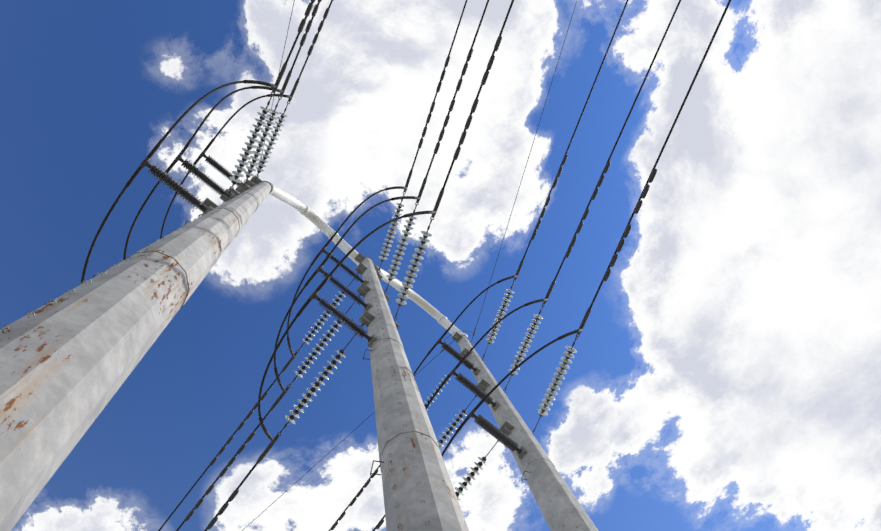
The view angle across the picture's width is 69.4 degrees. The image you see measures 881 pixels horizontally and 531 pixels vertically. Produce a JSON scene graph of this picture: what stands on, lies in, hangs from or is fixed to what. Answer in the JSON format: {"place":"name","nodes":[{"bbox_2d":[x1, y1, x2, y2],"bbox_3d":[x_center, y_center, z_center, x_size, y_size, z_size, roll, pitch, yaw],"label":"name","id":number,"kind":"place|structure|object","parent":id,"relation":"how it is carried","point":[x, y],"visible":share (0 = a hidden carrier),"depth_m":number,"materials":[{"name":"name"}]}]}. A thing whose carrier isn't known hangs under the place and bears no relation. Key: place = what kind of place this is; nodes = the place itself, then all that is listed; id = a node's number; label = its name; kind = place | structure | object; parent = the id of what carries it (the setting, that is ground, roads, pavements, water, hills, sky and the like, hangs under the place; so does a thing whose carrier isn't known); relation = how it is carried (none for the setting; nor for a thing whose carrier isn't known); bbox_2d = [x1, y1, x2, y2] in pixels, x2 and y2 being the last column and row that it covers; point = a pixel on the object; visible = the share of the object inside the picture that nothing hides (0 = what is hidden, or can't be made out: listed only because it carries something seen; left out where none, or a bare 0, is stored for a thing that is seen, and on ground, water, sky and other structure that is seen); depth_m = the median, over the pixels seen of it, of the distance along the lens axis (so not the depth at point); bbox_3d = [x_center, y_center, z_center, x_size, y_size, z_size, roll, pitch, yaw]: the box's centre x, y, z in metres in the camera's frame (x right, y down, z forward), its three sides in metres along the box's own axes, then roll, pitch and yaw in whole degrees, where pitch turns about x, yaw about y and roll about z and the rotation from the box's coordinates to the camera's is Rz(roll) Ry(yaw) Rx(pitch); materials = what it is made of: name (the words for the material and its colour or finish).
{"place":"outdoors","nodes":[
{"label":"outdoors","id":0,"kind":"place"},
{"bbox_2d":[81,80,582,456],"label":"jumper loops","id":1,"kind":"object","parent":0,"point":[169,168],"visible":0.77,"depth_m":17.67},
{"bbox_2d":[269,182,467,337],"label":"white arch tubes","id":2,"kind":"object","parent":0,"point":[327,230],"visible":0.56,"depth_m":28.06},
{"bbox_2d":[0,0,880,530],"label":"sky","id":3,"kind":"structure","parent":0,"point":[724,372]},
{"bbox_2d":[158,0,730,530],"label":"conductors","id":4,"kind":"object","parent":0,"point":[456,154],"visible":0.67,"depth_m":19.45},
{"label":"ground","id":5,"kind":"structure","parent":0,"visible":0},
{"bbox_2d":[0,176,271,530],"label":"steel pole","id":6,"kind":"object","parent":5,"relation":"on","point":[70,360],"visible":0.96,"depth_m":5.85,"materials":[{"name":"metal"}]},
{"bbox_2d":[139,157,207,211],"bbox_3d":[-6.210,-1.859,14.882,1.800,0.270,0.280,40,-86,-10],"label":"insulator","id":7,"kind":"object","parent":6,"relation":"attached to","point":[160,174],"visible":1,"depth_m":14.82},
{"bbox_2d":[174,153,229,199],"bbox_3d":[-6.650,-2.472,17.838,1.800,0.270,0.280,40,-86,-10],"label":"line post","id":8,"kind":"object","parent":6,"relation":"attached to","point":[197,172],"visible":0.96,"depth_m":17.77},
{"bbox_2d":[198,150,241,186],"bbox_3d":[-7.089,-3.084,20.794,1.800,0.270,0.280,40,-86,-10],"label":"line post","id":9,"kind":"object","parent":6,"relation":"attached to","point":[217,166],"visible":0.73,"depth_m":20.69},
{"bbox_2d":[229,62,286,193],"bbox_3d":[-5.026,-3.706,17.419,0.340,0.340,3.958,25,-75,-14],"label":"strain string","id":10,"kind":"object","parent":6,"relation":"attached to","point":[245,158],"visible":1,"depth_m":17.44,"materials":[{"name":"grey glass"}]},
{"bbox_2d":[244,71,291,185],"bbox_3d":[-5.454,-4.262,19.986,0.340,0.340,3.958,24,-75,-13],"label":"strain string","id":11,"kind":"object","parent":6,"relation":"attached to","point":[252,163],"visible":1,"depth_m":20.00,"materials":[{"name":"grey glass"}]},
{"bbox_2d":[255,78,299,179],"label":"strain string","id":12,"kind":"object","parent":6,"relation":"attached to","point":[267,151],"visible":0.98,"depth_m":22.57,"materials":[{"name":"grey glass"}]},
{"bbox_2d":[354,252,468,530],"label":"steel pole","id":13,"kind":"object","parent":5,"relation":"on","point":[419,494],"visible":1,"depth_m":10.42,"materials":[{"name":"metal"}]},
{"bbox_2d":[257,323,364,462],"bbox_3d":[-3.413,3.341,16.879,0.340,0.340,4.558,38,-95,-15],"label":"strain string","id":14,"kind":"object","parent":13,"relation":"attached to","point":[307,396],"visible":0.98,"depth_m":16.80,"materials":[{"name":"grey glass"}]},
{"bbox_2d":[270,293,361,409],"bbox_3d":[-3.890,2.680,20.017,0.340,0.340,4.558,39,-95,-15],"label":"strain string","id":15,"kind":"object","parent":13,"relation":"attached to","point":[309,359],"visible":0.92,"depth_m":19.92,"materials":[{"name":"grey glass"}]},
{"bbox_2d":[282,272,358,371],"bbox_3d":[-4.356,2.034,23.213,0.340,0.340,4.558,38,-94,-15],"label":"strain string","id":16,"kind":"object","parent":13,"relation":"attached to","point":[315,328],"visible":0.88,"depth_m":23.12,"materials":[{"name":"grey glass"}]},
{"bbox_2d":[309,290,371,341],"bbox_3d":[-2.377,1.240,15.308,1.800,0.270,0.280,40,-86,-10],"label":"line post","id":17,"kind":"object","parent":13,"relation":"attached to","point":[357,329],"visible":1,"depth_m":15.26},
{"bbox_2d":[315,264,367,307],"bbox_3d":[-2.817,0.628,18.264,1.800,0.270,0.280,40,-86,-10],"label":"line post","id":18,"kind":"object","parent":13,"relation":"attached to","point":[358,300],"visible":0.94,"depth_m":18.21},
{"bbox_2d":[319,246,364,282],"bbox_3d":[-3.257,0.015,21.220,1.800,0.270,0.280,40,-86,-10],"label":"line post","id":19,"kind":"object","parent":13,"relation":"attached to","point":[351,272],"visible":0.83,"depth_m":21.16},
{"bbox_2d":[377,170,412,274],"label":"strain string","id":20,"kind":"object","parent":13,"relation":"attached to","point":[387,245],"visible":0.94,"depth_m":23.55,"materials":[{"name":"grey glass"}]},
{"bbox_2d":[384,178,426,294],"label":"strain string","id":21,"kind":"object","parent":13,"relation":"attached to","point":[399,252],"visible":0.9,"depth_m":20.73,"materials":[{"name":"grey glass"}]},
{"bbox_2d":[393,188,444,321],"bbox_3d":[-0.651,-0.201,17.870,0.340,0.340,4.238,17,-72,-12],"label":"strain string","id":22,"kind":"object","parent":13,"relation":"attached to","point":[407,285],"visible":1,"depth_m":17.88,"materials":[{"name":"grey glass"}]},
{"bbox_2d":[451,332,597,530],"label":"steel pole","id":23,"kind":"object","parent":5,"relation":"on","point":[560,507],"visible":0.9,"depth_m":16.59,"materials":[{"name":"metal"}]},
{"bbox_2d":[424,356,463,409],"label":"strain string","id":24,"kind":"object","parent":23,"relation":"attached to","point":[426,402],"visible":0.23,"depth_m":24.49,"materials":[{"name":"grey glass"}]},
{"bbox_2d":[436,337,476,371],"bbox_3d":[0.594,3.240,22.921,1.800,0.270,0.280,40,-86,-10],"label":"line post","id":25,"kind":"object","parent":23,"relation":"attached to","point":[455,354],"visible":0.98,"depth_m":22.86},
{"bbox_2d":[437,389,480,446],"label":"strain string","id":26,"kind":"object","parent":23,"relation":"attached to","point":[453,425],"visible":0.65,"depth_m":21.36,"materials":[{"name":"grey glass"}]},
{"bbox_2d":[449,368,495,406],"bbox_3d":[1.034,3.853,19.965,1.800,0.270,0.280,40,-86,-10],"label":"line post","id":27,"kind":"object","parent":23,"relation":"attached to","point":[470,385],"visible":0.98,"depth_m":19.90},
{"bbox_2d":[455,432,504,499],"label":"strain string","id":28,"kind":"object","parent":23,"relation":"attached to","point":[471,475],"visible":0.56,"depth_m":18.25,"materials":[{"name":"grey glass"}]},
{"bbox_2d":[467,409,521,453],"bbox_3d":[1.474,4.465,17.009,1.800,0.270,0.280,40,-86,-10],"label":"line post","id":29,"kind":"object","parent":23,"relation":"attached to","point":[499,435],"visible":1,"depth_m":16.95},
{"bbox_2d":[481,259,523,360],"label":"strain string","id":30,"kind":"object","parent":23,"relation":"attached to","point":[499,316],"visible":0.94,"depth_m":24.32,"materials":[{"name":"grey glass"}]},
{"bbox_2d":[503,280,555,392],"bbox_3d":[2.931,2.488,21.364,0.340,0.340,4.478,18,-73,-13],"label":"strain string","id":31,"kind":"object","parent":23,"relation":"attached to","point":[525,344],"visible":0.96,"depth_m":21.31,"materials":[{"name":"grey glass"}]},
{"bbox_2d":[532,307,591,434],"bbox_3d":[3.423,3.176,18.341,0.340,0.340,4.478,17,-73,-12],"label":"strain string","id":32,"kind":"object","parent":23,"relation":"attached to","point":[549,397],"visible":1,"depth_m":18.31,"materials":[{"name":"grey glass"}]}
]}

